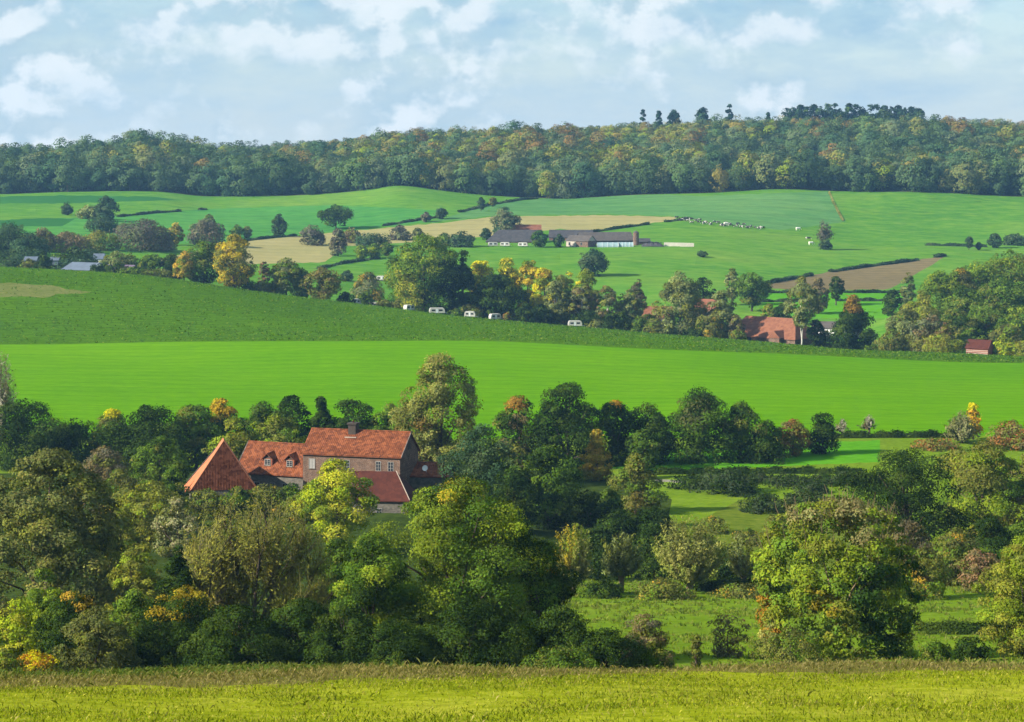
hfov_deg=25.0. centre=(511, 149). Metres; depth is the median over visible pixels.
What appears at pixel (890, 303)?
thorn tree
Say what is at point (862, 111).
plantation conifer
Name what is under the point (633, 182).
forest tree
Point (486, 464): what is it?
cedar tree
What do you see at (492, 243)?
caravan
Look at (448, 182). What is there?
forest tree
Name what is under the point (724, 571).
bush
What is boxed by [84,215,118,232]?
slope tree
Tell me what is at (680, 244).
retaining wall
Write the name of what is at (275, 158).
forest tree
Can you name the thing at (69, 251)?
slope tree
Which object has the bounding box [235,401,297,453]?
belt tree
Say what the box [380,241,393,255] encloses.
slope tree
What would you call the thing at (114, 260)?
thicket
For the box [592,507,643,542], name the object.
bush
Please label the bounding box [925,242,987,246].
hedge
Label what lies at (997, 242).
slope tree
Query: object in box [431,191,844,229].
upland meadow
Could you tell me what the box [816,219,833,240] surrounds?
bare tree
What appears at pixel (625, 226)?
hedge
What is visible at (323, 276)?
hazel tree
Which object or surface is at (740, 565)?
pollard willow
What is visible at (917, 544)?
scrub
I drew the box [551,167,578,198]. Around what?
forest tree
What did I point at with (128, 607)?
bush
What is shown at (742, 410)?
belt tree
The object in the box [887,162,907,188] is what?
forest tree
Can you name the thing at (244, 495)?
bush
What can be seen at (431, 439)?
lime tree
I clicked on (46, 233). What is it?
slope tree
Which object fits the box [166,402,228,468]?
belt tree
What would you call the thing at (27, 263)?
thicket
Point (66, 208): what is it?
slope tree
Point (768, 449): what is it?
bush
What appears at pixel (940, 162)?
forest tree
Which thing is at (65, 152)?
forest tree
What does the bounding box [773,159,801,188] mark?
forest tree
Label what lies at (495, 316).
caravan
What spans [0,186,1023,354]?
pasture
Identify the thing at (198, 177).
forest tree
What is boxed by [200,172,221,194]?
forest tree
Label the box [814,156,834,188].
forest tree
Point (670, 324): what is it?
hedge shrub
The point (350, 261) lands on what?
hedge
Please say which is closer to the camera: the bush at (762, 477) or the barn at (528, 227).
the bush at (762, 477)
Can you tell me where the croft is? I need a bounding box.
[761,292,904,317]
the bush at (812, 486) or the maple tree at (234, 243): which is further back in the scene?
the maple tree at (234, 243)
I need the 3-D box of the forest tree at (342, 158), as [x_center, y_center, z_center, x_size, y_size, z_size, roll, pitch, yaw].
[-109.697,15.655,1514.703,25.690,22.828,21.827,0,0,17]
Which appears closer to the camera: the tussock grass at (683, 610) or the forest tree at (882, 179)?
the tussock grass at (683, 610)
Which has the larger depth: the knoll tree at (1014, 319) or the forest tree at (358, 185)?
the forest tree at (358, 185)
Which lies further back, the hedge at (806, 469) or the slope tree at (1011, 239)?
the slope tree at (1011, 239)
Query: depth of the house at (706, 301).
850.03 m
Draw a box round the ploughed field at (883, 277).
[771,257,942,289]
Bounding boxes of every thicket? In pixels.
[0,245,52,267]
[17,258,38,268]
[50,253,68,269]
[53,249,98,269]
[90,263,105,271]
[98,250,133,264]
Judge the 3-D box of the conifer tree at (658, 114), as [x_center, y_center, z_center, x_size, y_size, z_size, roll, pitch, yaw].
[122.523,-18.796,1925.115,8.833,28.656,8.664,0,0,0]
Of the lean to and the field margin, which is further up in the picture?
the lean to
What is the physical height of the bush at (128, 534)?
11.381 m
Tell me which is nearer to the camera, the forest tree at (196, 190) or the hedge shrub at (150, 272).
the hedge shrub at (150, 272)
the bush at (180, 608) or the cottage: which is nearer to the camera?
the bush at (180, 608)
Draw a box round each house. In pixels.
[642,306,673,320]
[695,299,717,315]
[736,316,815,344]
[813,321,836,333]
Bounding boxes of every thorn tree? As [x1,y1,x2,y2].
[881,288,903,315]
[900,272,916,306]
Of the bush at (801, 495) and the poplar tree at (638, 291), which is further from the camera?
the poplar tree at (638, 291)
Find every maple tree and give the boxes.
[172,253,195,279]
[212,232,257,287]
[578,429,614,480]
[970,535,1023,658]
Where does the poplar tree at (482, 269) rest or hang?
on the pasture at (876, 227)
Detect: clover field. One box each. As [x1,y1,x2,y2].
[0,195,172,203]
[0,218,73,226]
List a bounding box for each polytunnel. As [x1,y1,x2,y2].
[597,242,617,246]
[618,242,632,246]
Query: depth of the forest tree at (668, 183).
1507.40 m
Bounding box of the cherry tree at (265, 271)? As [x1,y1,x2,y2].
[258,262,269,281]
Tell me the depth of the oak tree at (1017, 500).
327.64 m
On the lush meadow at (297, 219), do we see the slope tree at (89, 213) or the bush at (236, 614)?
the slope tree at (89, 213)
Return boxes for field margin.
[0,664,1023,687]
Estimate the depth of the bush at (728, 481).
369.96 m
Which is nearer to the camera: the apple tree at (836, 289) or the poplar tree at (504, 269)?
the poplar tree at (504, 269)
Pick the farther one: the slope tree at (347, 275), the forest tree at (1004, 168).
the forest tree at (1004, 168)
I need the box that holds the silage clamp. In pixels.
[641,241,663,246]
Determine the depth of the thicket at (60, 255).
882.89 m
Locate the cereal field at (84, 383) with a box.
[0,341,1023,440]
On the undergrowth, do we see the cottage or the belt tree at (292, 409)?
the cottage
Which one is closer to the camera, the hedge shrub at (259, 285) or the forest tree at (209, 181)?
the hedge shrub at (259, 285)
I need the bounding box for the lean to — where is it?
[639,238,650,243]
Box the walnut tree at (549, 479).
[508,444,585,529]
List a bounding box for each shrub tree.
[835,418,848,432]
[856,414,879,432]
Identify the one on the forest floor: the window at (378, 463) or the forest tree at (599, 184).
the forest tree at (599, 184)
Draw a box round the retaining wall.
[664,242,693,246]
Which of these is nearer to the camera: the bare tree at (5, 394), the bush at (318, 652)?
the bush at (318, 652)
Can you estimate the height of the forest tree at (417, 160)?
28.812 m
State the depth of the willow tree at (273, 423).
376.52 m
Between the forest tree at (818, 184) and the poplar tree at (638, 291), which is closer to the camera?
the poplar tree at (638, 291)
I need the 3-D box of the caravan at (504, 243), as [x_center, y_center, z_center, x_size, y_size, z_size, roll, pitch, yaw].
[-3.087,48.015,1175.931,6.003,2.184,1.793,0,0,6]
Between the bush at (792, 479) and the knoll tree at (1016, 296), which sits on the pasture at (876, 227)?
the knoll tree at (1016, 296)
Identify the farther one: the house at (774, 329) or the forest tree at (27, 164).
the forest tree at (27, 164)
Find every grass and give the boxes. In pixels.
[0,655,1023,693]
[548,561,1023,668]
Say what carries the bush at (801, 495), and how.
on the grass bank
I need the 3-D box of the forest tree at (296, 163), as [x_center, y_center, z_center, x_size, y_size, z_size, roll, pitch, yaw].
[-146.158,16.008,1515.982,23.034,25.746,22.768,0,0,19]
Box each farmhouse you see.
[300,420,420,502]
[565,235,596,246]
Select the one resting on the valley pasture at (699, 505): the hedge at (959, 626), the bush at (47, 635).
the hedge at (959, 626)
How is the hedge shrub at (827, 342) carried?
on the pasture at (876, 227)
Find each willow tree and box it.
[158,488,341,653]
[241,413,306,445]
[651,270,707,334]
[942,410,983,442]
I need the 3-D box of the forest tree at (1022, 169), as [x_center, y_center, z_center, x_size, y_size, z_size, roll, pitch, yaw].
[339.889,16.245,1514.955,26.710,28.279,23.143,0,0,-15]
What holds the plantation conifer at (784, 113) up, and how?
on the forest floor
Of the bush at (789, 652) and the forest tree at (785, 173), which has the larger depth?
the forest tree at (785, 173)
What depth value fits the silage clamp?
1177.09 m
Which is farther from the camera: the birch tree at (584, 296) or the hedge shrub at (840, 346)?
the birch tree at (584, 296)
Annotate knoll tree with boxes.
[884,308,920,351]
[900,290,941,331]
[905,313,945,351]
[916,270,964,315]
[933,322,953,352]
[938,307,977,347]
[941,285,994,323]
[949,267,977,296]
[952,259,1004,290]
[962,307,1003,341]
[968,290,1004,329]
[977,277,1023,313]
[983,248,1023,283]
[986,323,1022,352]
[992,304,1023,340]
[1007,281,1023,300]
[1014,263,1023,274]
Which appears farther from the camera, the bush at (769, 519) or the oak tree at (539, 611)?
the bush at (769, 519)
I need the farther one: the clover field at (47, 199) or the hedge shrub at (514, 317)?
the clover field at (47, 199)
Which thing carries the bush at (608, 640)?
on the valley pasture at (699, 505)
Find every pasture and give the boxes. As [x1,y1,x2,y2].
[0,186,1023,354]
[0,436,1023,669]
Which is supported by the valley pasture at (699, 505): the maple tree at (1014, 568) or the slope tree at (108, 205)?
the maple tree at (1014, 568)
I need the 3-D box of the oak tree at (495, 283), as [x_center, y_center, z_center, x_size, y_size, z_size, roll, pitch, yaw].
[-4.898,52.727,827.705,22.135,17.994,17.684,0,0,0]
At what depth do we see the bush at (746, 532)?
317.53 m
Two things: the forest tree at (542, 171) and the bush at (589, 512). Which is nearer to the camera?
the bush at (589, 512)
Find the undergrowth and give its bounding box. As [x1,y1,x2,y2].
[0,470,671,671]
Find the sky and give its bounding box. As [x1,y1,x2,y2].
[0,0,1023,150]
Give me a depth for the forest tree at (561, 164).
1515.70 m
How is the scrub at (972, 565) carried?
on the valley pasture at (699, 505)
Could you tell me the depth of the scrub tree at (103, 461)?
328.63 m
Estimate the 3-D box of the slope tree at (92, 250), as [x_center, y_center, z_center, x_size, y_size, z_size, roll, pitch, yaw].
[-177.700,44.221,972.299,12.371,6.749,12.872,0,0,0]
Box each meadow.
[0,205,435,245]
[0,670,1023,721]
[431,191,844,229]
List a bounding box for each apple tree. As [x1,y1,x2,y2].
[600,453,670,513]
[624,429,663,468]
[811,277,829,313]
[828,276,844,304]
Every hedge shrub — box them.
[105,262,130,272]
[117,266,145,274]
[130,269,161,275]
[154,268,171,277]
[163,270,181,278]
[236,278,257,290]
[247,280,271,290]
[262,283,274,292]
[336,292,356,302]
[356,291,374,304]
[375,299,392,306]
[390,298,404,308]
[428,306,452,314]
[446,308,463,316]
[460,303,483,317]
[504,309,518,320]
[515,303,537,322]
[546,316,559,324]
[560,311,573,325]
[584,318,601,328]
[600,311,623,329]
[630,316,647,331]
[642,318,669,333]
[659,317,678,334]
[682,327,704,336]
[728,329,747,340]
[818,330,833,347]
[833,341,860,349]
[860,344,877,350]
[871,336,890,350]
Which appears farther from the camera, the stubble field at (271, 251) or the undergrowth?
the stubble field at (271, 251)
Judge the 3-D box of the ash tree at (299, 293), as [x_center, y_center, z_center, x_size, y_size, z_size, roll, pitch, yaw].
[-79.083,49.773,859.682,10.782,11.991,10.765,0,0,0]
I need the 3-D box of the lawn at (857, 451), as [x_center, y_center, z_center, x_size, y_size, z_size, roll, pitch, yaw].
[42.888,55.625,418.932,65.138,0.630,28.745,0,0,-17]
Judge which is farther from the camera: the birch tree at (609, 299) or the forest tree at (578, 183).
the forest tree at (578, 183)
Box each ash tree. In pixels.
[173,240,231,283]
[289,268,312,297]
[289,458,380,555]
[478,467,544,529]
[723,267,739,304]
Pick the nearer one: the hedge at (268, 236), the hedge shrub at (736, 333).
the hedge shrub at (736, 333)
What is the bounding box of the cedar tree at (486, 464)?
[435,423,516,512]
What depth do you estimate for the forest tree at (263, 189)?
1502.46 m
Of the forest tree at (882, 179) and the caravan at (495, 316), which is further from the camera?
the forest tree at (882, 179)
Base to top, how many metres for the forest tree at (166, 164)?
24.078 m
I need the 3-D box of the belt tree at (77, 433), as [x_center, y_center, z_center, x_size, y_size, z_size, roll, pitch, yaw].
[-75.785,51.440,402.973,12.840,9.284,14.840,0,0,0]
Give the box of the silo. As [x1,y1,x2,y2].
[633,231,638,244]
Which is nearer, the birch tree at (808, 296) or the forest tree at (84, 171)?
the birch tree at (808, 296)
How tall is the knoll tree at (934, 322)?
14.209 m
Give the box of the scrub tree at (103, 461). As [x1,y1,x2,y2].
[75,445,138,512]
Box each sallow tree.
[110,480,191,545]
[150,495,210,557]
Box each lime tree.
[379,232,467,311]
[388,350,483,477]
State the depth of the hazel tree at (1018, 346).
726.35 m
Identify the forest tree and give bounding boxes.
[0,166,18,193]
[1,155,27,191]
[7,160,39,191]
[12,155,47,191]
[24,155,55,191]
[55,149,79,189]
[70,159,93,190]
[77,145,118,186]
[87,167,110,190]
[102,155,129,190]
[105,166,121,186]
[115,159,144,190]
[120,156,145,188]
[133,156,158,188]
[134,163,155,189]
[143,153,177,187]
[147,163,174,191]
[160,158,189,190]
[163,161,194,191]
[183,165,208,194]
[185,164,205,194]
[194,164,223,195]
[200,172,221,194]
[215,169,240,195]
[224,154,265,196]
[233,157,255,194]
[248,156,276,193]
[251,166,273,194]
[257,155,293,194]
[262,150,300,194]
[282,155,305,192]
[282,164,307,193]
[299,164,320,191]
[299,166,322,194]
[316,163,336,188]
[327,159,353,191]
[329,157,358,190]
[342,153,376,190]
[350,156,372,186]
[358,152,389,185]
[359,155,387,188]
[375,147,410,183]
[383,160,404,185]
[391,143,439,185]
[395,154,418,183]
[411,159,440,185]
[428,158,449,186]
[431,162,460,190]
[436,160,464,190]
[450,157,479,192]
[469,170,490,194]
[479,167,492,192]
[484,170,505,195]
[496,161,517,194]
[501,162,525,195]
[509,171,528,195]
[518,170,541,196]
[522,170,543,195]
[527,161,559,195]
[536,170,561,197]
[549,161,573,194]
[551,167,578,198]
[564,167,589,195]
[567,161,600,197]
[587,168,610,195]
[592,167,615,194]
[598,158,631,194]
[607,165,631,192]
[618,162,648,193]
[620,164,640,192]
[633,157,664,193]
[635,155,660,191]
[651,166,673,192]
[653,164,677,191]
[667,155,697,192]
[671,162,698,190]
[686,155,716,190]
[686,163,715,192]
[708,165,729,191]
[710,160,728,186]
[725,161,741,189]
[726,162,754,190]
[731,150,762,189]
[743,162,763,189]
[751,169,773,188]
[753,152,783,188]
[766,153,790,187]
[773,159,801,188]
[785,148,822,188]
[785,153,806,187]
[794,148,828,188]
[806,165,833,189]
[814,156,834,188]
[821,160,849,190]
[826,150,850,187]
[838,154,870,188]
[840,157,868,191]
[857,167,878,191]
[862,157,881,189]
[870,159,895,189]
[876,161,895,189]
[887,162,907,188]
[888,166,902,190]
[895,152,931,191]
[901,153,918,188]
[911,157,935,189]
[916,158,943,191]
[931,159,951,190]
[936,169,957,191]
[940,156,968,191]
[949,161,980,193]
[950,151,989,191]
[967,162,995,193]
[980,158,995,192]
[984,153,1017,193]
[986,164,1009,194]
[1002,153,1023,192]
[1007,174,1023,194]
[1014,157,1023,194]
[1018,177,1023,196]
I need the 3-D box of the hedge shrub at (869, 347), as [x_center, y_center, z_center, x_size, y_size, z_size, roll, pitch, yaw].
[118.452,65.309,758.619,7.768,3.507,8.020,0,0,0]
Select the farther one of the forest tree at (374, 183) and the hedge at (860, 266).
the forest tree at (374, 183)
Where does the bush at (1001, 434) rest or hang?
on the valley pasture at (699, 505)
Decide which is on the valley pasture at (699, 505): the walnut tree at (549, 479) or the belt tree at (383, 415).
the belt tree at (383, 415)
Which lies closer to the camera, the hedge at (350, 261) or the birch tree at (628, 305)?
the birch tree at (628, 305)
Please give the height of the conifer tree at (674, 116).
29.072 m
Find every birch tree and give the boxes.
[543,280,569,323]
[567,283,597,321]
[595,285,620,324]
[615,289,644,325]
[706,290,736,338]
[783,276,820,344]
[966,402,983,438]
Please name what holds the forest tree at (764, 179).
on the forest floor
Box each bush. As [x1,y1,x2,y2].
[0,598,56,665]
[0,648,23,672]
[15,567,76,654]
[17,649,62,671]
[29,590,120,669]
[51,605,141,672]
[86,468,162,525]
[97,588,169,664]
[101,541,172,637]
[108,506,147,595]
[125,583,226,667]
[148,545,223,656]
[159,464,190,508]
[174,604,299,667]
[187,488,229,519]
[190,582,243,642]
[218,485,257,518]
[240,483,290,515]
[246,596,345,664]
[277,482,304,512]
[282,493,317,523]
[300,537,366,647]
[302,605,384,664]
[354,616,439,665]
[410,596,541,666]
[502,312,511,320]
[518,644,601,670]
[519,605,598,668]
[556,490,625,534]
[557,626,653,669]
[558,527,617,566]
[578,578,624,599]
[587,554,618,580]
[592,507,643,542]
[601,487,627,515]
[613,525,673,569]
[617,613,675,669]
[625,505,679,540]
[626,576,698,600]
[630,554,671,580]
[663,473,708,489]
[673,534,742,558]
[677,472,715,486]
[687,465,763,497]
[696,515,729,534]
[705,579,771,599]
[706,614,750,657]
[709,551,754,578]
[726,314,745,338]
[730,527,764,547]
[731,435,792,464]
[735,491,793,514]
[741,471,776,485]
[745,626,826,663]
[752,622,785,659]
[763,471,814,489]
[763,514,791,528]
[783,489,828,508]
[793,481,829,493]
[801,472,849,486]
[817,239,832,249]
[836,469,872,483]
[910,436,961,451]
[916,639,953,661]
[932,447,989,472]
[952,636,990,661]
[985,418,1023,450]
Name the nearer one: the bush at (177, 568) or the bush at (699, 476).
the bush at (177, 568)
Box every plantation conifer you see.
[782,108,789,118]
[786,107,796,120]
[792,104,803,120]
[798,106,814,120]
[809,104,821,118]
[814,106,829,121]
[824,103,833,117]
[829,103,840,121]
[834,108,849,120]
[843,103,855,120]
[851,104,861,118]
[857,106,867,115]
[865,104,876,119]
[873,104,882,118]
[878,105,891,119]
[884,106,896,117]
[893,105,904,119]
[898,107,911,120]
[907,106,915,116]
[912,108,925,119]
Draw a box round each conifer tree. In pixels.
[639,109,645,125]
[655,110,662,125]
[667,109,680,124]
[694,107,710,124]
[724,104,733,120]
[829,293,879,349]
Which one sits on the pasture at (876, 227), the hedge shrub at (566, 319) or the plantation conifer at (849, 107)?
the hedge shrub at (566, 319)
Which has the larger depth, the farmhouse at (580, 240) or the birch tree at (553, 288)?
the farmhouse at (580, 240)
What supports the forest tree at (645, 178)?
on the forest floor
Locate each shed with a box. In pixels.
[23,256,38,261]
[50,257,61,264]
[93,254,105,262]
[410,461,453,501]
[577,232,632,243]
[965,339,994,354]
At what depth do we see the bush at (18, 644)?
171.13 m
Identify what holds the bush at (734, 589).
on the valley pasture at (699, 505)
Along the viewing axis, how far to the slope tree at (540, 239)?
1170.77 m
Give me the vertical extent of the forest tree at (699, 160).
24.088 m
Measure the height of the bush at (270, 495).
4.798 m
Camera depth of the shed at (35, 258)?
882.09 m
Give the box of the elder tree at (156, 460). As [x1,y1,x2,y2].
[126,435,190,493]
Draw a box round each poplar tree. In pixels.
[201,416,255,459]
[469,260,493,317]
[492,257,524,311]
[515,260,543,318]
[529,267,555,316]
[630,279,647,319]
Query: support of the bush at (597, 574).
on the valley pasture at (699, 505)
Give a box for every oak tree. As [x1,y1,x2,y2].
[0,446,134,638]
[326,532,423,663]
[352,471,584,657]
[469,272,528,319]
[511,540,575,653]
[691,277,715,328]
[730,272,772,310]
[830,447,991,544]
[933,438,1023,539]
[995,453,1023,526]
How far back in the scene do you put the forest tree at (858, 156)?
1508.94 m
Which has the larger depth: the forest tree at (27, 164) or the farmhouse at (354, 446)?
the forest tree at (27, 164)
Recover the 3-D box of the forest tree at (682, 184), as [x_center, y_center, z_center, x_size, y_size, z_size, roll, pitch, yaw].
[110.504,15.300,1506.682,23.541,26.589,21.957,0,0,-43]
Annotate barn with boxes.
[62,262,107,270]
[184,438,257,507]
[485,230,541,242]
[509,225,541,229]
[548,230,592,240]
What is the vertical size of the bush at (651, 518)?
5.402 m
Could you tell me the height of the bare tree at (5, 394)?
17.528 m
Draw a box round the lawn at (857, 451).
[590,440,879,469]
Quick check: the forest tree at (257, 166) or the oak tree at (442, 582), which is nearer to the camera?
the oak tree at (442, 582)
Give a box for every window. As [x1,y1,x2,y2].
[308,458,315,468]
[376,461,380,470]
[388,462,393,470]
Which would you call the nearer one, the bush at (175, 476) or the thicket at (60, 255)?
the bush at (175, 476)
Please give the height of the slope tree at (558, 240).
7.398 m
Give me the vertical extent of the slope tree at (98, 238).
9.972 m
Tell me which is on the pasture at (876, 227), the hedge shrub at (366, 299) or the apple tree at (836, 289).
the hedge shrub at (366, 299)
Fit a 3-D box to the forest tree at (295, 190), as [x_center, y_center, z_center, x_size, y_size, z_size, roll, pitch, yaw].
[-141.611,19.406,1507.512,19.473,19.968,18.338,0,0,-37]
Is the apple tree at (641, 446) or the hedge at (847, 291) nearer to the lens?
the apple tree at (641, 446)
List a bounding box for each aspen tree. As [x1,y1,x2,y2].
[545,271,573,323]
[571,268,603,312]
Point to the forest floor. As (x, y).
(728, 189)
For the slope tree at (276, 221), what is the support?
on the lush meadow at (297, 219)
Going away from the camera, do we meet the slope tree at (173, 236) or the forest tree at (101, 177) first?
the slope tree at (173, 236)
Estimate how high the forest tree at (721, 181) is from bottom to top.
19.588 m
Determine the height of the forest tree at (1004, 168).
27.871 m
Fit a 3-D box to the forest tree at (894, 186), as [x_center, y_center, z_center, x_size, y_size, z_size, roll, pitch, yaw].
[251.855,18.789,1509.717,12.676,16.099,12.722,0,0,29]
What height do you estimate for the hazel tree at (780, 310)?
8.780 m
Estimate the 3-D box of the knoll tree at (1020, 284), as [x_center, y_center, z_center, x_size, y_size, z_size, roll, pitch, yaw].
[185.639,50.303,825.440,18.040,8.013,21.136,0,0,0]
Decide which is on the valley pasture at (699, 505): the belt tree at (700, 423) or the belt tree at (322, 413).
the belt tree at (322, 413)
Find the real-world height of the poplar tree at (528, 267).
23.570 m
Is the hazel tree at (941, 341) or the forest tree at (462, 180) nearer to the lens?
the hazel tree at (941, 341)
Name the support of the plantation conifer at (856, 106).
on the forest floor
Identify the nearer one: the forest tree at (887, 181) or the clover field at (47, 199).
the clover field at (47, 199)
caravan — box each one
[403,304,414,309]
[429,308,444,313]
[464,311,477,316]
[488,242,497,245]
[489,313,502,319]
[500,242,509,245]
[518,242,527,246]
[568,320,582,326]
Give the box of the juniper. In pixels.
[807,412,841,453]
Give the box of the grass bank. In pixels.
[693,498,897,573]
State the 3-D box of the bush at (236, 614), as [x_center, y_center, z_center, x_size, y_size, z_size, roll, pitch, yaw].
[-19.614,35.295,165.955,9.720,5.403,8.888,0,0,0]
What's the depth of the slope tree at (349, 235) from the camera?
1188.28 m
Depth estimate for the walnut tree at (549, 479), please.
328.38 m
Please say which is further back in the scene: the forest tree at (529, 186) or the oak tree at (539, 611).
the forest tree at (529, 186)
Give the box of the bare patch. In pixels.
[0,283,88,297]
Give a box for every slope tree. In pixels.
[0,221,39,254]
[8,232,50,253]
[31,226,57,251]
[36,251,52,268]
[48,230,91,252]
[60,201,73,214]
[64,245,84,259]
[75,205,103,218]
[80,247,103,256]
[83,229,121,250]
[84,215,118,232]
[93,195,120,220]
[109,218,175,251]
[118,251,140,267]
[138,254,166,270]
[148,226,177,250]
[161,254,178,273]
[168,222,184,244]
[185,217,225,244]
[204,214,215,227]
[229,224,243,236]
[243,226,252,237]
[271,213,287,234]
[299,225,325,245]
[317,204,353,228]
[326,228,347,255]
[340,270,353,280]
[344,227,360,242]
[349,271,385,300]
[353,232,391,246]
[353,245,368,257]
[367,243,381,256]
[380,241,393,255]
[388,223,410,240]
[411,227,425,239]
[420,212,431,221]
[433,208,447,218]
[436,232,451,245]
[448,231,474,247]
[477,197,485,209]
[479,228,491,239]
[488,197,496,206]
[489,207,523,233]
[530,230,547,246]
[552,234,564,246]
[577,248,610,275]
[697,250,708,256]
[964,236,973,247]
[975,242,982,249]
[986,233,1003,247]
[1002,233,1023,245]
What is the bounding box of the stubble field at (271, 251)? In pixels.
[161,215,675,263]
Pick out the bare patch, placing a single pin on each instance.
(45, 291)
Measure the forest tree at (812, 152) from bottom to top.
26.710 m
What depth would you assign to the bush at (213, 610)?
194.66 m
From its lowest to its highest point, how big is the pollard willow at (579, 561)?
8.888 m
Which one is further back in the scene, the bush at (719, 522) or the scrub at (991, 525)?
the bush at (719, 522)
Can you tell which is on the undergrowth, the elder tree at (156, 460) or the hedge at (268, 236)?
the elder tree at (156, 460)
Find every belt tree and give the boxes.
[0,398,70,471]
[45,418,115,468]
[82,408,131,459]
[92,404,192,471]
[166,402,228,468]
[196,398,248,455]
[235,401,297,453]
[262,394,314,442]
[306,396,333,437]
[327,397,378,429]
[366,402,412,430]
[490,395,550,467]
[530,381,607,468]
[591,400,640,466]
[617,400,678,464]
[659,384,742,465]
[707,400,768,463]
[752,419,784,457]
[774,418,815,456]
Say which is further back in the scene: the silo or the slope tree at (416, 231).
the slope tree at (416, 231)
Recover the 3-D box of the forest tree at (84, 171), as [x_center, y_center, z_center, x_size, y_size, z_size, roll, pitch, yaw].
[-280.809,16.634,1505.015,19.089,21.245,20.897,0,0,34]
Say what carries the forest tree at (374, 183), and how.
on the forest floor
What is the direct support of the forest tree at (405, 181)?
on the forest floor
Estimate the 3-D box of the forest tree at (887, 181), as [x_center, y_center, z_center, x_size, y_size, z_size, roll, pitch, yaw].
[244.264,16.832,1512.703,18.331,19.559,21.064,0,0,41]
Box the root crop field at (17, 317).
[0,267,1023,362]
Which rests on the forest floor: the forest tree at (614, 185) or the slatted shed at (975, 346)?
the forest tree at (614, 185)
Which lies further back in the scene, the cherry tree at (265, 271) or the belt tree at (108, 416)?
the cherry tree at (265, 271)
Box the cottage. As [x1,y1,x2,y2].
[239,440,304,490]
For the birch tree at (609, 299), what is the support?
on the pasture at (876, 227)
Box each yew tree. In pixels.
[445,249,479,309]
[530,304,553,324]
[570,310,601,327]
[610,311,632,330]
[806,319,825,346]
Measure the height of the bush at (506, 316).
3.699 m
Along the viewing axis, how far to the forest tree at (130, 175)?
1499.20 m
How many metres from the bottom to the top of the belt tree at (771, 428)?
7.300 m
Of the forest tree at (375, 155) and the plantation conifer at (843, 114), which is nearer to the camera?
the forest tree at (375, 155)
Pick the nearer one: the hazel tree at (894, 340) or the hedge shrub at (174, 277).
the hazel tree at (894, 340)
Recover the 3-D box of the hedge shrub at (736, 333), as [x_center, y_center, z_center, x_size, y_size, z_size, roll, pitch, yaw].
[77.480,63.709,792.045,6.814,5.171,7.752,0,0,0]
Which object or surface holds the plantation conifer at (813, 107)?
on the forest floor
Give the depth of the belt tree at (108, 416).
408.85 m
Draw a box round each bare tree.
[0,352,18,436]
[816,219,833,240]
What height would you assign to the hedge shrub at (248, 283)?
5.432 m
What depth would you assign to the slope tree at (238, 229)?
1193.98 m
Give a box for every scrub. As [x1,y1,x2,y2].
[865,519,939,584]
[901,546,953,599]
[920,526,992,586]
[949,547,1000,593]
[953,514,1019,576]
[982,558,1023,598]
[998,522,1023,562]
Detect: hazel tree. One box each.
[267,257,306,294]
[298,267,345,299]
[643,313,660,326]
[695,313,726,338]
[750,488,928,660]
[760,304,775,316]
[772,303,792,317]
[877,329,911,350]
[910,332,968,352]
[956,327,986,350]
[992,333,1016,355]
[1010,340,1023,355]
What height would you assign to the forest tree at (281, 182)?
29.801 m
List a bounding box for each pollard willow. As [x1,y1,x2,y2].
[554,523,594,590]
[599,529,642,592]
[651,514,732,593]
[725,531,756,579]
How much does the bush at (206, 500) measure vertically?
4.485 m
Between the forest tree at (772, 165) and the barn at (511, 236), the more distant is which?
the forest tree at (772, 165)
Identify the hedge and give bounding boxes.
[116,207,206,216]
[242,233,296,240]
[316,256,380,268]
[382,195,556,225]
[593,217,691,231]
[640,464,866,474]
[682,575,793,591]
[761,297,896,301]
[767,253,946,282]
[768,289,906,292]
[826,427,951,438]
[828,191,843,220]
[910,619,1022,634]
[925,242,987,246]
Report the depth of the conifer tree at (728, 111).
1923.87 m
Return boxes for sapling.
[690,634,702,667]
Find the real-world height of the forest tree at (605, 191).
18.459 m
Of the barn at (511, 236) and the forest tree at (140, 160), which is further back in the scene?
the forest tree at (140, 160)
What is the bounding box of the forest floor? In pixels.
[0,182,1022,198]
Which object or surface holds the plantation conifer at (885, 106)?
on the forest floor
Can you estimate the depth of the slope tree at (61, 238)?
1015.28 m
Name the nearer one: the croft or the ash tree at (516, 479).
the ash tree at (516, 479)
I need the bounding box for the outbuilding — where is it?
[350,471,416,512]
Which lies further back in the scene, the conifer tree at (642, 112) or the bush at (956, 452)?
the conifer tree at (642, 112)
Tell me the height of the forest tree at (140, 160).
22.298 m
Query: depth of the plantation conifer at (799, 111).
1935.81 m

